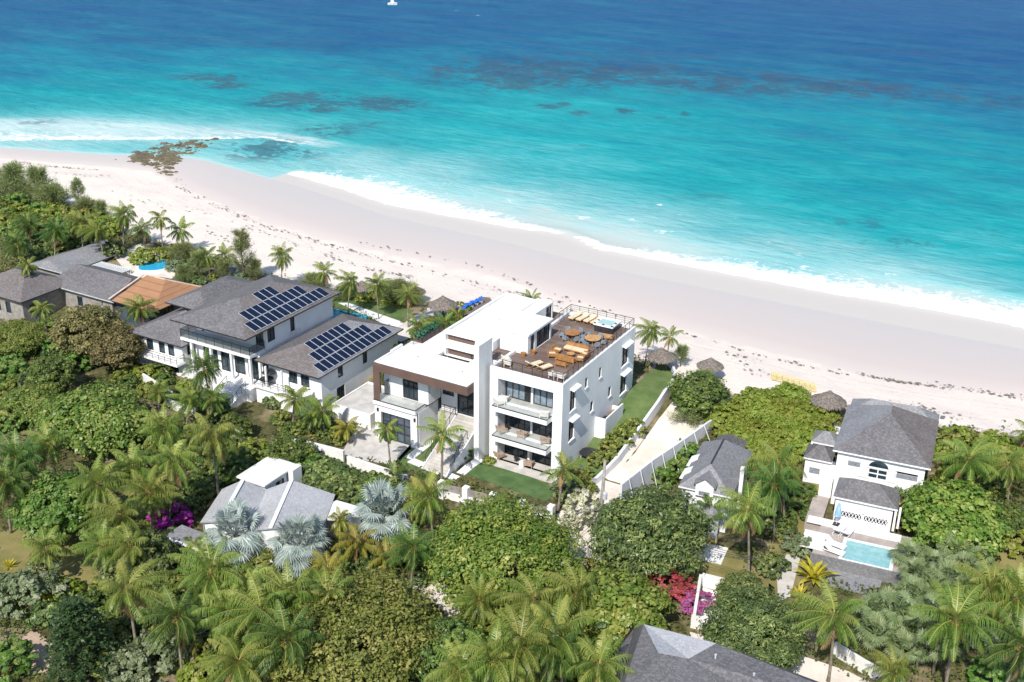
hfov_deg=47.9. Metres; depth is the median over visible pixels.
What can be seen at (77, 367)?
dark shrub
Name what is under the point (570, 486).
grey green shrub
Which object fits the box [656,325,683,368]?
wind blown palm
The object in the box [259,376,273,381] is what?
porch table
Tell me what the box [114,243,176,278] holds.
pool deck
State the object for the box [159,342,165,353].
window
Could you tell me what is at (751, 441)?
bright shrub
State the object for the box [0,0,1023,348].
sea
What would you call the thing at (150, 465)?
dark shrub
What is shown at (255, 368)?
window
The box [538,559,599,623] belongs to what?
coconut palm
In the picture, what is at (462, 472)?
stepping stone
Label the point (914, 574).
grey green shrub
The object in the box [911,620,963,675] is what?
thatch palm
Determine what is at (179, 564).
green shrub
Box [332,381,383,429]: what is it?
service yard
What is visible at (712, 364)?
thatched shelter
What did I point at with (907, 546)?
thatch palm
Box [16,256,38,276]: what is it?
slender palm
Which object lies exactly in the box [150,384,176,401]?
green shrub
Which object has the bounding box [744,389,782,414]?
bright shrub
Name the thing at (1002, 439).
olive shrub
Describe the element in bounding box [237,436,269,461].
bright shrub
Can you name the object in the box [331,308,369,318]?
lap pool
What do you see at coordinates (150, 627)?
olive shrub
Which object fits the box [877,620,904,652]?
thatch palm
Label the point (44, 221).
olive shrub
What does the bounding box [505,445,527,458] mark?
sliding door
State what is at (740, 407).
bright shrub
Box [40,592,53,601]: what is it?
yellow shrub
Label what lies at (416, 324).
coconut palm
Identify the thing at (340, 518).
golden palm
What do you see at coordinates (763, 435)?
bright shrub
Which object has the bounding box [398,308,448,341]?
grey path
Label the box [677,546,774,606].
lawn
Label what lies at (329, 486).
dark shrub
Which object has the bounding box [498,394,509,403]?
armchair
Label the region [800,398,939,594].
white pool house
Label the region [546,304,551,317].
door
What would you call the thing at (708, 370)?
casuarina shrub
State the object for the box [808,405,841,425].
bright shrub
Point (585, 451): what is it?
trampoline
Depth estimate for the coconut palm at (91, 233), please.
161.95 m
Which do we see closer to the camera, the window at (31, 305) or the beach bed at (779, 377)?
the beach bed at (779, 377)
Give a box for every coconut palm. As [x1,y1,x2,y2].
[0,230,34,263]
[0,428,42,485]
[0,453,31,533]
[10,210,42,245]
[16,419,71,475]
[19,525,73,576]
[35,215,70,255]
[60,209,99,246]
[66,452,132,519]
[69,519,131,572]
[75,217,111,261]
[78,488,144,542]
[93,522,150,587]
[97,557,180,651]
[102,200,137,245]
[102,441,158,521]
[118,293,159,324]
[120,464,181,535]
[127,217,152,248]
[135,584,210,674]
[136,401,186,478]
[143,379,175,413]
[149,439,207,519]
[165,216,194,242]
[165,386,201,424]
[166,531,255,651]
[179,347,222,399]
[183,412,241,495]
[190,575,259,654]
[190,629,271,681]
[193,246,219,277]
[194,382,233,421]
[204,570,292,680]
[212,242,234,274]
[219,563,272,617]
[243,599,324,681]
[253,557,317,625]
[268,241,292,276]
[274,385,314,422]
[292,563,362,636]
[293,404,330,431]
[303,393,339,437]
[333,269,358,314]
[363,272,391,318]
[379,520,437,589]
[401,468,453,541]
[406,312,430,338]
[423,636,492,681]
[430,311,456,330]
[447,305,468,321]
[449,574,504,625]
[456,619,527,681]
[479,598,564,681]
[491,570,554,628]
[517,594,594,681]
[522,288,540,298]
[525,617,581,681]
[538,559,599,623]
[566,629,634,681]
[632,317,660,365]
[708,479,776,571]
[740,439,806,521]
[742,458,802,542]
[780,576,865,681]
[862,644,910,681]
[908,578,1002,681]
[933,437,1006,482]
[948,552,1012,653]
[973,442,1023,502]
[978,606,1023,681]
[984,562,1023,661]
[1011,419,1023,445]
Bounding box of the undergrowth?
[0,174,1023,681]
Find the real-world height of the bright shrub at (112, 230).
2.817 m
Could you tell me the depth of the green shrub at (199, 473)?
113.07 m
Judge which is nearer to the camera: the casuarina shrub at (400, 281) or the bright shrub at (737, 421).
the bright shrub at (737, 421)
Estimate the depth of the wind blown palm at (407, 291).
141.85 m
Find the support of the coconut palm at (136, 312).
on the ground at (766, 335)
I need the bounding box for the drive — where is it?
[690,632,867,681]
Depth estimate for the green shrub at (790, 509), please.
109.69 m
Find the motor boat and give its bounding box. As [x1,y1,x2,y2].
[387,0,396,4]
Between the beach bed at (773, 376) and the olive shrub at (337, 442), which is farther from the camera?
the beach bed at (773, 376)
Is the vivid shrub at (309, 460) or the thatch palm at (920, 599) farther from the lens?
the vivid shrub at (309, 460)
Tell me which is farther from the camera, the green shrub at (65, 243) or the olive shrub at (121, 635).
the green shrub at (65, 243)
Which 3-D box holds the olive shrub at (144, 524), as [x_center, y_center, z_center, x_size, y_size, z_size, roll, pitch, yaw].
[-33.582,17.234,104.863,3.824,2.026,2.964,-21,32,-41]
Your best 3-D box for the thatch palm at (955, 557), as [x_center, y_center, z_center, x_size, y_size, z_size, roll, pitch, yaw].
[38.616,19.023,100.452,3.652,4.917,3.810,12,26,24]
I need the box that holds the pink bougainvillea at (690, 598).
[678,589,715,614]
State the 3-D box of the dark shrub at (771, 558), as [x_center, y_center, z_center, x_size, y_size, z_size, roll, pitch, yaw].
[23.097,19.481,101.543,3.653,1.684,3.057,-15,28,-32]
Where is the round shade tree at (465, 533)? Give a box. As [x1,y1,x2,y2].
[420,486,587,620]
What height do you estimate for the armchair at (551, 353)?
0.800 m
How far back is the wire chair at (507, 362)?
116.16 m
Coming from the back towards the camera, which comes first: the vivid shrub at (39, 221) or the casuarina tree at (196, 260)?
the vivid shrub at (39, 221)
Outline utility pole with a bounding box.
[578,459,606,535]
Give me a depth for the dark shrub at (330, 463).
112.75 m
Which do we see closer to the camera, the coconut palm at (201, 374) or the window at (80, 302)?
the coconut palm at (201, 374)
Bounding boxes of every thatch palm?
[853,611,893,653]
[854,590,893,631]
[861,598,891,631]
[873,584,908,617]
[876,588,918,626]
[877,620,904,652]
[880,627,917,668]
[885,606,923,643]
[887,536,925,571]
[893,574,922,597]
[896,556,938,586]
[899,576,933,610]
[899,628,939,672]
[906,592,939,622]
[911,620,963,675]
[914,535,937,557]
[915,567,946,600]
[918,547,949,576]
[926,555,965,591]
[926,578,959,617]
[935,531,972,579]
[949,548,984,584]
[951,570,986,601]
[963,543,994,572]
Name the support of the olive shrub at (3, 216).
on the ground at (766, 335)
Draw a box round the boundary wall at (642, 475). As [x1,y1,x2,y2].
[619,419,718,498]
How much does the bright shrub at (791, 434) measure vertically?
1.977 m
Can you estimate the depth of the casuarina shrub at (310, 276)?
154.06 m
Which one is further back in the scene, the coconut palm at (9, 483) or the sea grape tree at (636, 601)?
the coconut palm at (9, 483)
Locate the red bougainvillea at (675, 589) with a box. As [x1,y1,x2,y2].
[640,566,699,600]
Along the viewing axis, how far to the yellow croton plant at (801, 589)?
98.68 m
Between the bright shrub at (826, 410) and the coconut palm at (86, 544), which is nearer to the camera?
the coconut palm at (86, 544)
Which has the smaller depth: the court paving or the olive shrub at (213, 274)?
the court paving
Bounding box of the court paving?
[697,587,731,617]
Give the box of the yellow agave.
[1,558,16,569]
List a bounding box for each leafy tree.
[22,352,78,389]
[141,486,181,518]
[260,431,316,470]
[410,613,487,681]
[666,371,731,414]
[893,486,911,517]
[995,498,1023,536]
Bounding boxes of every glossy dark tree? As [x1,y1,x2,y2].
[96,527,183,592]
[713,569,764,607]
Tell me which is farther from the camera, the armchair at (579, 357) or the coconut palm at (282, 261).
the coconut palm at (282, 261)
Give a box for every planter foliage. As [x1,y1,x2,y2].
[413,330,426,339]
[419,326,429,335]
[425,324,434,333]
[429,321,439,329]
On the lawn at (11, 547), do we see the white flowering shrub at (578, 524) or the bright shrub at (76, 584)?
the bright shrub at (76, 584)
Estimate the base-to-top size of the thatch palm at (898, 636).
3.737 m
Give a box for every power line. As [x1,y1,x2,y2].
[398,521,594,673]
[582,510,746,560]
[592,509,748,559]
[638,523,755,559]
[686,538,757,558]
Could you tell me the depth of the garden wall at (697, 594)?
96.72 m
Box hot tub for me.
[593,317,620,334]
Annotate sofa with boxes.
[555,353,576,364]
[563,341,588,352]
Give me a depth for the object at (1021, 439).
114.82 m
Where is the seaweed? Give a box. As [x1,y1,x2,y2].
[23,162,1021,419]
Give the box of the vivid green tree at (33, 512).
[4,468,113,543]
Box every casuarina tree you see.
[0,159,32,192]
[21,163,60,194]
[69,176,89,200]
[91,198,111,215]
[174,263,193,279]
[182,249,207,275]
[213,259,230,277]
[225,226,256,277]
[244,258,268,279]
[670,343,690,366]
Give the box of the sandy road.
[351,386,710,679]
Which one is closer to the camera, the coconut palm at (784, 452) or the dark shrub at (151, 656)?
the dark shrub at (151, 656)
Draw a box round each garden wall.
[142,373,172,399]
[166,398,244,431]
[291,439,344,461]
[347,455,408,479]
[438,479,555,523]
[690,614,718,633]
[693,574,701,614]
[701,573,739,595]
[833,642,901,681]
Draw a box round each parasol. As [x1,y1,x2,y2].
[262,368,275,383]
[832,502,840,526]
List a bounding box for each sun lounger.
[525,360,542,367]
[535,363,552,372]
[568,310,582,319]
[575,312,589,322]
[583,313,596,322]
[590,315,603,324]
[822,540,845,557]
[825,534,846,550]
[832,524,846,537]
[840,526,854,538]
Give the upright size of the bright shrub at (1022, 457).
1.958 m
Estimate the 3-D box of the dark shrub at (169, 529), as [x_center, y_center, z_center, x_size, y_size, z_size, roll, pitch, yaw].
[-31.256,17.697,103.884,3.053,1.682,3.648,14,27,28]
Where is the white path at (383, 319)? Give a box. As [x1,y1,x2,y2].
[340,303,408,332]
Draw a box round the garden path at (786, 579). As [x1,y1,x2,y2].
[777,554,799,599]
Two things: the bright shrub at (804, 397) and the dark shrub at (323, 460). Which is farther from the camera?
the bright shrub at (804, 397)
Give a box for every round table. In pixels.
[565,329,580,339]
[585,334,600,345]
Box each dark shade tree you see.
[586,483,719,577]
[695,585,811,671]
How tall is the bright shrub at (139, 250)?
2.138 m
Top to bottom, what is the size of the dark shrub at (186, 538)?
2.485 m
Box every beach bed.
[771,371,776,380]
[777,373,782,381]
[782,375,787,381]
[788,376,793,382]
[793,378,798,385]
[799,380,804,387]
[805,381,810,390]
[810,383,816,391]
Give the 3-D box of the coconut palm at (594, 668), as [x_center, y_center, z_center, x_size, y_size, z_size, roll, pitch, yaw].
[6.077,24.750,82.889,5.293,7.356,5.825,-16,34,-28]
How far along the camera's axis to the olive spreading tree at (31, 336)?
139.58 m
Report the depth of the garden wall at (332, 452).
118.55 m
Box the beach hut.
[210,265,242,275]
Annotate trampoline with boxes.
[579,447,596,460]
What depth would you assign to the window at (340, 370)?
129.66 m
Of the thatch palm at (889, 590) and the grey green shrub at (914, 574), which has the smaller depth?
the thatch palm at (889, 590)
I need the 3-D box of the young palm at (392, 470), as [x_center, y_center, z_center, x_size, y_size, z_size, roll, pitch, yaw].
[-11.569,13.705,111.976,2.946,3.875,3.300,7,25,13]
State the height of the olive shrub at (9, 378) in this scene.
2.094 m
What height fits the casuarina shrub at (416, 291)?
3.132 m
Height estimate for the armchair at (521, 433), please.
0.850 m
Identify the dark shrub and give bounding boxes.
[11,249,25,262]
[13,366,44,386]
[21,229,49,245]
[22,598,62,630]
[24,245,51,263]
[32,351,65,364]
[37,240,63,255]
[45,315,62,328]
[57,365,80,377]
[63,226,93,244]
[98,240,126,256]
[115,601,162,632]
[119,461,153,477]
[142,618,203,661]
[156,526,176,539]
[176,487,206,513]
[177,536,226,572]
[191,401,230,424]
[195,477,224,504]
[212,432,248,454]
[218,624,251,641]
[221,459,250,485]
[262,396,279,408]
[301,456,325,484]
[301,458,337,485]
[306,463,348,488]
[311,472,345,488]
[311,475,342,499]
[316,474,351,502]
[318,454,349,469]
[324,419,338,428]
[339,470,371,492]
[340,479,365,504]
[340,485,359,503]
[343,466,360,481]
[343,552,365,572]
[353,492,373,505]
[357,550,375,563]
[360,554,393,576]
[377,507,400,521]
[380,476,411,509]
[391,481,425,498]
[405,570,430,587]
[462,303,473,310]
[744,515,778,537]
[754,551,791,578]
[757,495,782,517]
[780,484,797,501]
[928,636,966,662]
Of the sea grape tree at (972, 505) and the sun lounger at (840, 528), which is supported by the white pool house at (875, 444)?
the sun lounger at (840, 528)
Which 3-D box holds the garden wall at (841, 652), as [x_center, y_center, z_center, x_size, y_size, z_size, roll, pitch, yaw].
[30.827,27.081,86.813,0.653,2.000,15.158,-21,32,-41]
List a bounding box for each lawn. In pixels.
[0,528,98,599]
[122,473,167,520]
[332,295,413,320]
[394,446,430,473]
[467,462,554,500]
[549,363,671,489]
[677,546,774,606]
[769,504,805,596]
[811,483,818,500]
[965,659,1023,681]
[982,515,1023,598]
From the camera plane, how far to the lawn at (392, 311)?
149.61 m
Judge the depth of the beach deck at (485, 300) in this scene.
151.38 m
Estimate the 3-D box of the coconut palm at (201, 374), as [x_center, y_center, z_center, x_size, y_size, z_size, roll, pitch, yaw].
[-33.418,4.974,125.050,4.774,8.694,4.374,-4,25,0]
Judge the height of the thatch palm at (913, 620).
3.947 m
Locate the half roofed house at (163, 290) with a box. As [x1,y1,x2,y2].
[108,274,200,326]
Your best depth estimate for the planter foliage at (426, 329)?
126.09 m
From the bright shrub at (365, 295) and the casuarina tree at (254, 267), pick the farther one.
the casuarina tree at (254, 267)
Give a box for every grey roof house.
[0,239,147,322]
[601,624,817,681]
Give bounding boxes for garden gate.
[409,474,434,488]
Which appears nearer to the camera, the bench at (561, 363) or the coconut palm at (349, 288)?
the bench at (561, 363)
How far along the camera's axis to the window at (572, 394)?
115.33 m
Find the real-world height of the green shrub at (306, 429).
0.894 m
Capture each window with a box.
[5,301,11,312]
[29,303,35,312]
[77,296,82,305]
[146,338,153,349]
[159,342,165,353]
[162,305,172,315]
[168,345,174,355]
[203,346,218,366]
[221,351,230,371]
[234,355,245,374]
[248,357,258,379]
[256,333,263,343]
[267,327,274,341]
[276,478,283,485]
[289,371,297,383]
[290,317,294,330]
[301,375,309,387]
[337,384,344,399]
[338,366,342,377]
[363,352,366,363]
[443,390,453,395]
[568,422,574,442]
[569,391,575,413]
[619,376,626,396]
[621,348,628,368]
[867,460,889,480]
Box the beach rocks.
[115,137,218,175]
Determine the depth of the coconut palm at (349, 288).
144.49 m
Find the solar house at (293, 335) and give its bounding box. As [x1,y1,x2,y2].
[128,275,403,415]
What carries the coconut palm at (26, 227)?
on the ground at (766, 335)
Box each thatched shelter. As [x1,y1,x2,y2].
[354,280,369,292]
[428,295,457,317]
[646,348,676,369]
[696,357,724,372]
[809,390,846,412]
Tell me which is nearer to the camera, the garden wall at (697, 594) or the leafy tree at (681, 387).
the garden wall at (697, 594)
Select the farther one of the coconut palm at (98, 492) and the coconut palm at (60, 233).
the coconut palm at (60, 233)
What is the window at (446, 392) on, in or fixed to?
in the beach villa
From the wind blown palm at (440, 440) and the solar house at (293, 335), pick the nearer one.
the wind blown palm at (440, 440)
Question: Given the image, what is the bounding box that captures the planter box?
[519,460,524,467]
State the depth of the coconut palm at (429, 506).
101.06 m
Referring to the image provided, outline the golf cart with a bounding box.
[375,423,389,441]
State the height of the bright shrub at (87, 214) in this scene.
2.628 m
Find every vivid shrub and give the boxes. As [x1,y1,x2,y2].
[0,192,31,206]
[0,205,15,213]
[0,214,44,238]
[0,342,31,360]
[0,357,31,385]
[0,360,28,379]
[0,369,8,389]
[0,372,11,391]
[0,412,25,434]
[0,635,39,681]
[14,220,49,241]
[26,201,49,211]
[29,334,55,353]
[35,319,54,332]
[50,334,88,353]
[59,350,94,370]
[82,210,106,219]
[289,452,328,482]
[351,470,387,496]
[354,489,382,512]
[379,490,416,520]
[464,447,473,459]
[651,463,681,487]
[664,455,688,476]
[677,441,699,462]
[966,655,1012,681]
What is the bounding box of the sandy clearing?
[20,629,51,674]
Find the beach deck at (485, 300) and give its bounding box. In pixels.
[464,297,491,314]
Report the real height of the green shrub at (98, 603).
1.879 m
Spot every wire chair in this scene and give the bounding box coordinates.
[501,354,510,360]
[504,359,511,367]
[548,370,558,379]
[557,372,565,381]
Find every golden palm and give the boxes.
[301,550,349,582]
[328,506,352,538]
[331,416,364,442]
[331,523,379,562]
[365,535,407,573]
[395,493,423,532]
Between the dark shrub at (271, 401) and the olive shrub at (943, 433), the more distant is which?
the dark shrub at (271, 401)
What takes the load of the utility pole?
on the ground at (766, 335)
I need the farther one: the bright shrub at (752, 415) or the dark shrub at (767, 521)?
the bright shrub at (752, 415)
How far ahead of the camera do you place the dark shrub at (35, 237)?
168.42 m
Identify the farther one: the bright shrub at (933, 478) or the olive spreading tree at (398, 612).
the bright shrub at (933, 478)
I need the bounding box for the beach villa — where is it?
[373,292,635,482]
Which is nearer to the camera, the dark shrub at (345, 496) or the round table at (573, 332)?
the dark shrub at (345, 496)
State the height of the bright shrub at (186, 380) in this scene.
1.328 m
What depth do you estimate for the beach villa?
119.76 m
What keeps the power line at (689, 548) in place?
attached to the utility pole
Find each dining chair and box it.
[562,334,568,342]
[593,342,599,349]
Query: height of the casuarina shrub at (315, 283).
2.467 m
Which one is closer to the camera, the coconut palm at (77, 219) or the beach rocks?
the coconut palm at (77, 219)
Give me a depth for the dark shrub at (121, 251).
164.30 m
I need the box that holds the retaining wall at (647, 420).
[584,362,675,491]
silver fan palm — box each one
[201,497,266,568]
[263,512,331,581]
[351,477,415,543]
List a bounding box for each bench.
[554,360,567,367]
[598,333,614,340]
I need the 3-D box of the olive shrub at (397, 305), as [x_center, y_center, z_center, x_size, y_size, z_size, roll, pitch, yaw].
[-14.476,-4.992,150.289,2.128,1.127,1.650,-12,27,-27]
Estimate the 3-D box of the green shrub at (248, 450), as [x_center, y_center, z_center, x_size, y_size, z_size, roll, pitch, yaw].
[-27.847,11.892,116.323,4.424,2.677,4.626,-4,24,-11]
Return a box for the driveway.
[343,427,410,463]
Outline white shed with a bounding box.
[236,455,301,488]
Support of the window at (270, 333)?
in the solar house at (293, 335)
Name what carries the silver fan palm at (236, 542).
on the ground at (766, 335)
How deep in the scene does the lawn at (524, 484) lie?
115.78 m
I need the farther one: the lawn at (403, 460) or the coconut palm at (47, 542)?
the lawn at (403, 460)
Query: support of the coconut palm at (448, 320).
on the ground at (766, 335)
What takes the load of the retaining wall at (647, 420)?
on the ground at (766, 335)
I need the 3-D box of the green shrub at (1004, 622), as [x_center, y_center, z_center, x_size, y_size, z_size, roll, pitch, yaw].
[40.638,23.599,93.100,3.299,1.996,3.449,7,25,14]
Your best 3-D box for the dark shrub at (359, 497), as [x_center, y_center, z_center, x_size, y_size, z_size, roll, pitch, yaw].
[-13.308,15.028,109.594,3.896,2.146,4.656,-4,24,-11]
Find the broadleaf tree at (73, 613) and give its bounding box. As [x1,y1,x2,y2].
[36,593,125,681]
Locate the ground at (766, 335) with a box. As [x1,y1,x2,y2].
[0,147,1023,681]
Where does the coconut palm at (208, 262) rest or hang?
on the ground at (766, 335)
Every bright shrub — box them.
[0,211,18,233]
[6,203,30,212]
[30,208,49,217]
[40,204,63,209]
[48,206,76,220]
[48,575,85,601]
[75,211,97,222]
[91,215,122,236]
[110,351,134,366]
[124,363,140,375]
[126,246,154,264]
[130,363,159,382]
[135,380,155,397]
[151,246,174,261]
[175,651,219,681]
[176,377,193,390]
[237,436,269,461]
[354,293,371,302]
[379,298,394,306]
[482,456,495,465]
[606,548,641,574]
[698,400,743,426]
[714,420,744,435]
[715,420,744,436]
[718,398,750,420]
[725,425,755,447]
[726,417,758,429]
[727,419,759,429]
[731,386,766,409]
[740,418,773,436]
[742,401,766,418]
[743,433,762,455]
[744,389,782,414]
[745,436,766,461]
[747,430,765,446]
[749,432,765,454]
[753,393,774,413]
[754,414,780,428]
[755,395,790,413]
[756,439,799,466]
[760,415,786,435]
[760,423,796,449]
[763,398,785,415]
[764,388,783,395]
[765,436,790,454]
[767,381,811,399]
[774,428,801,438]
[776,385,806,400]
[777,415,799,429]
[779,399,820,424]
[779,425,805,447]
[780,411,803,428]
[783,391,811,402]
[783,405,821,428]
[787,421,814,443]
[788,419,814,442]
[792,429,831,455]
[801,424,815,441]
[807,415,838,432]
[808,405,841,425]
[809,401,835,416]
[929,469,946,483]
[933,438,961,459]
[935,461,963,476]
[935,473,965,481]
[940,424,973,446]
[972,428,1018,452]
[972,433,1012,459]
[984,475,1011,498]
[988,441,1022,464]
[997,527,1023,557]
[1002,445,1023,464]
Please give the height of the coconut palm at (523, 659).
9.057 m
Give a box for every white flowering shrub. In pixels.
[557,512,581,533]
[562,487,603,524]
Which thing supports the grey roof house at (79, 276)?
on the ground at (766, 335)
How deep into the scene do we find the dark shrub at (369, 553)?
102.06 m
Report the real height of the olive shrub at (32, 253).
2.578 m
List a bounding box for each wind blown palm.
[313,261,337,287]
[392,282,423,326]
[416,411,467,478]
[540,450,584,510]
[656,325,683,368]
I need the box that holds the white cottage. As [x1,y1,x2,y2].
[678,434,752,564]
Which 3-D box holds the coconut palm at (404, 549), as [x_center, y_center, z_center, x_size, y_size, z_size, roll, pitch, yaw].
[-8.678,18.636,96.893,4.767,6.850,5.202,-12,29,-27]
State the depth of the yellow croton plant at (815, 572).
100.81 m
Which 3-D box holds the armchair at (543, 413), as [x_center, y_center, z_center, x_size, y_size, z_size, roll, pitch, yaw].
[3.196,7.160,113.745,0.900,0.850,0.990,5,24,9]
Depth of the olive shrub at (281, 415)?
125.92 m
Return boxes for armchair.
[493,396,504,406]
[493,451,505,458]
[495,425,507,434]
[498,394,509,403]
[516,430,528,439]
[523,459,534,468]
[539,410,549,418]
[540,436,549,442]
[547,349,555,358]
[551,344,561,352]
[576,354,585,362]
[580,351,591,359]
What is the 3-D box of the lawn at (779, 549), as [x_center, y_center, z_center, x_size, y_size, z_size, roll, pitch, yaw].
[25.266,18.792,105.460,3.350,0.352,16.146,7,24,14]
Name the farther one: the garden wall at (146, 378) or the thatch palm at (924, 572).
the garden wall at (146, 378)
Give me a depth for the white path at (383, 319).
146.52 m
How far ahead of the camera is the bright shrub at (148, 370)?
135.25 m
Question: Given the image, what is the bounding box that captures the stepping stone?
[457,470,467,474]
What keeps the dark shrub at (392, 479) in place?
on the ground at (766, 335)
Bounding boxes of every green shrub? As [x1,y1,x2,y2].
[0,559,71,619]
[37,238,59,246]
[39,248,59,259]
[56,237,80,251]
[61,232,92,249]
[76,507,127,542]
[77,586,124,618]
[79,516,125,546]
[90,601,114,627]
[97,637,158,681]
[115,628,200,681]
[117,373,139,387]
[140,449,162,468]
[146,362,174,378]
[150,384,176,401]
[155,613,217,659]
[156,373,175,383]
[164,258,187,271]
[166,422,190,443]
[172,552,222,588]
[177,476,210,500]
[180,434,214,461]
[186,469,212,487]
[188,453,213,471]
[191,275,208,284]
[192,277,210,285]
[197,404,236,428]
[205,637,259,681]
[208,450,255,485]
[212,412,254,439]
[216,446,258,474]
[229,273,249,278]
[268,415,279,425]
[270,413,284,425]
[281,421,298,434]
[299,426,309,434]
[315,426,333,439]
[329,538,346,556]
[414,547,435,571]
[551,475,580,492]
[553,485,578,502]
[556,481,587,498]
[563,464,588,476]
[584,563,620,575]
[766,517,797,539]
[775,511,797,526]
[779,529,812,558]
[784,490,810,508]
[785,500,809,520]
[795,483,817,500]
[871,583,926,614]
[908,568,922,575]
[909,550,938,569]
[941,467,973,483]
[942,459,977,479]
[962,622,1007,654]
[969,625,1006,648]
[974,473,1005,499]
[996,569,1023,596]
[996,619,1022,640]
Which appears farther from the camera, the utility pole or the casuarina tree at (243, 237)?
the casuarina tree at (243, 237)
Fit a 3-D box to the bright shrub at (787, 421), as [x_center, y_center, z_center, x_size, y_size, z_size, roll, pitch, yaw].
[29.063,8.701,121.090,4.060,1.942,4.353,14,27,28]
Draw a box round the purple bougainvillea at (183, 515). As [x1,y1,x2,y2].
[145,501,194,531]
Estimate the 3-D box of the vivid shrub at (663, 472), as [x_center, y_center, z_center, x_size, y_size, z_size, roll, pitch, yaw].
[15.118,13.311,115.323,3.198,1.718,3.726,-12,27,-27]
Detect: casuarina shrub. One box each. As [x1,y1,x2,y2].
[19,181,74,205]
[70,194,97,209]
[157,241,201,261]
[167,272,193,282]
[298,270,330,283]
[307,279,331,288]
[332,281,366,299]
[371,278,403,300]
[375,278,401,300]
[381,277,416,297]
[393,286,432,306]
[661,402,704,428]
[689,368,715,389]
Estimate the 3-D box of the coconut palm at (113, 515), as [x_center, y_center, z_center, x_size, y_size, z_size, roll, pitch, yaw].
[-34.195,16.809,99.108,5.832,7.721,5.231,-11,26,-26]
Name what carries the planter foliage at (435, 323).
on the beach villa
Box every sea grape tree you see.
[0,378,63,423]
[28,377,157,457]
[444,610,505,646]
[541,564,675,661]
[898,477,1015,560]
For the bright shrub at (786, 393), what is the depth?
124.88 m
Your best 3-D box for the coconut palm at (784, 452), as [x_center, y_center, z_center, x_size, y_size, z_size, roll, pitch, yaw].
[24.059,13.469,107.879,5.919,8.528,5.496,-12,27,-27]
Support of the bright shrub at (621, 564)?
on the ground at (766, 335)
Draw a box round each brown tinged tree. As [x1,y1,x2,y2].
[46,301,129,356]
[87,324,147,368]
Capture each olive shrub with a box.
[0,197,17,211]
[0,212,13,234]
[0,372,15,387]
[0,378,22,399]
[0,404,16,431]
[4,318,30,340]
[23,248,44,268]
[39,200,58,208]
[39,217,54,229]
[49,205,76,217]
[49,241,74,253]
[70,207,100,224]
[82,616,130,645]
[83,626,132,678]
[88,575,110,598]
[109,367,134,382]
[133,519,156,531]
[137,438,170,460]
[146,610,166,633]
[147,467,174,482]
[152,573,189,598]
[161,440,190,462]
[170,634,214,679]
[180,430,201,444]
[189,480,220,497]
[192,564,229,596]
[198,456,216,471]
[207,271,219,280]
[220,555,244,573]
[241,547,282,577]
[274,409,291,425]
[290,419,307,434]
[307,427,319,438]
[328,429,344,446]
[394,300,406,308]
[528,660,574,681]
[554,488,570,502]
[556,656,588,681]
[564,467,586,480]
[571,557,610,572]
[573,477,596,494]
[580,467,594,478]
[586,449,610,466]
[597,437,619,457]
[605,427,634,447]
[617,418,646,435]
[935,427,958,451]
[959,429,979,452]
[997,438,1010,449]
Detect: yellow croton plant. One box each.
[789,582,810,601]
[794,555,840,587]
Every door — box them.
[382,412,410,445]
[403,379,417,400]
[457,392,473,416]
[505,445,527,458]
[506,381,530,402]
[506,415,529,431]
[524,385,530,401]
[531,334,533,348]
[532,451,550,465]
[533,388,552,408]
[533,422,551,437]
[537,323,549,346]
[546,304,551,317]
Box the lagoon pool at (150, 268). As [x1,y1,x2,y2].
[136,258,171,274]
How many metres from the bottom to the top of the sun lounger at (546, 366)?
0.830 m
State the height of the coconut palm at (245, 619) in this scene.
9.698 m
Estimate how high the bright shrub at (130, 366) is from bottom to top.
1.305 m
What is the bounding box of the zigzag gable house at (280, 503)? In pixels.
[165,479,373,562]
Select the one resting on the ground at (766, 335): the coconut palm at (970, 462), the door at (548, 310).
the coconut palm at (970, 462)
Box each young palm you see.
[376,460,408,483]
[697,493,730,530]
[903,611,935,650]
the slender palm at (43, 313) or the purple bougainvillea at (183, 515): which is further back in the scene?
the slender palm at (43, 313)
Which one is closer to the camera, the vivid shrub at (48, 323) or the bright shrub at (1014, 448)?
the bright shrub at (1014, 448)
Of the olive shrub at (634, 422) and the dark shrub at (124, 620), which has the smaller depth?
the dark shrub at (124, 620)
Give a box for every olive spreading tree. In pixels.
[0,319,47,355]
[258,565,445,681]
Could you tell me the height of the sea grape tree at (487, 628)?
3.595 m
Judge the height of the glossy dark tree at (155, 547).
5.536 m
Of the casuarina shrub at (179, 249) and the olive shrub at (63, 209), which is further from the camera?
the olive shrub at (63, 209)
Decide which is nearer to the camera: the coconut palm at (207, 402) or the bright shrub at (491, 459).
the bright shrub at (491, 459)
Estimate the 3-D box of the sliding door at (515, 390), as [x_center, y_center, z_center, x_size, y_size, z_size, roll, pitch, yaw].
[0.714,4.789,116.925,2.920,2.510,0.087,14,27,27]
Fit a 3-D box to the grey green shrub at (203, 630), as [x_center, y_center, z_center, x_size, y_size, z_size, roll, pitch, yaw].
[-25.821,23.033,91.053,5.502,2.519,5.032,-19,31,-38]
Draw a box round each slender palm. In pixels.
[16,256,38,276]
[29,300,55,343]
[148,209,171,246]
[372,419,402,460]
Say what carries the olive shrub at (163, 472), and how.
on the lawn at (124, 495)
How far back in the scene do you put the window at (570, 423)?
116.70 m

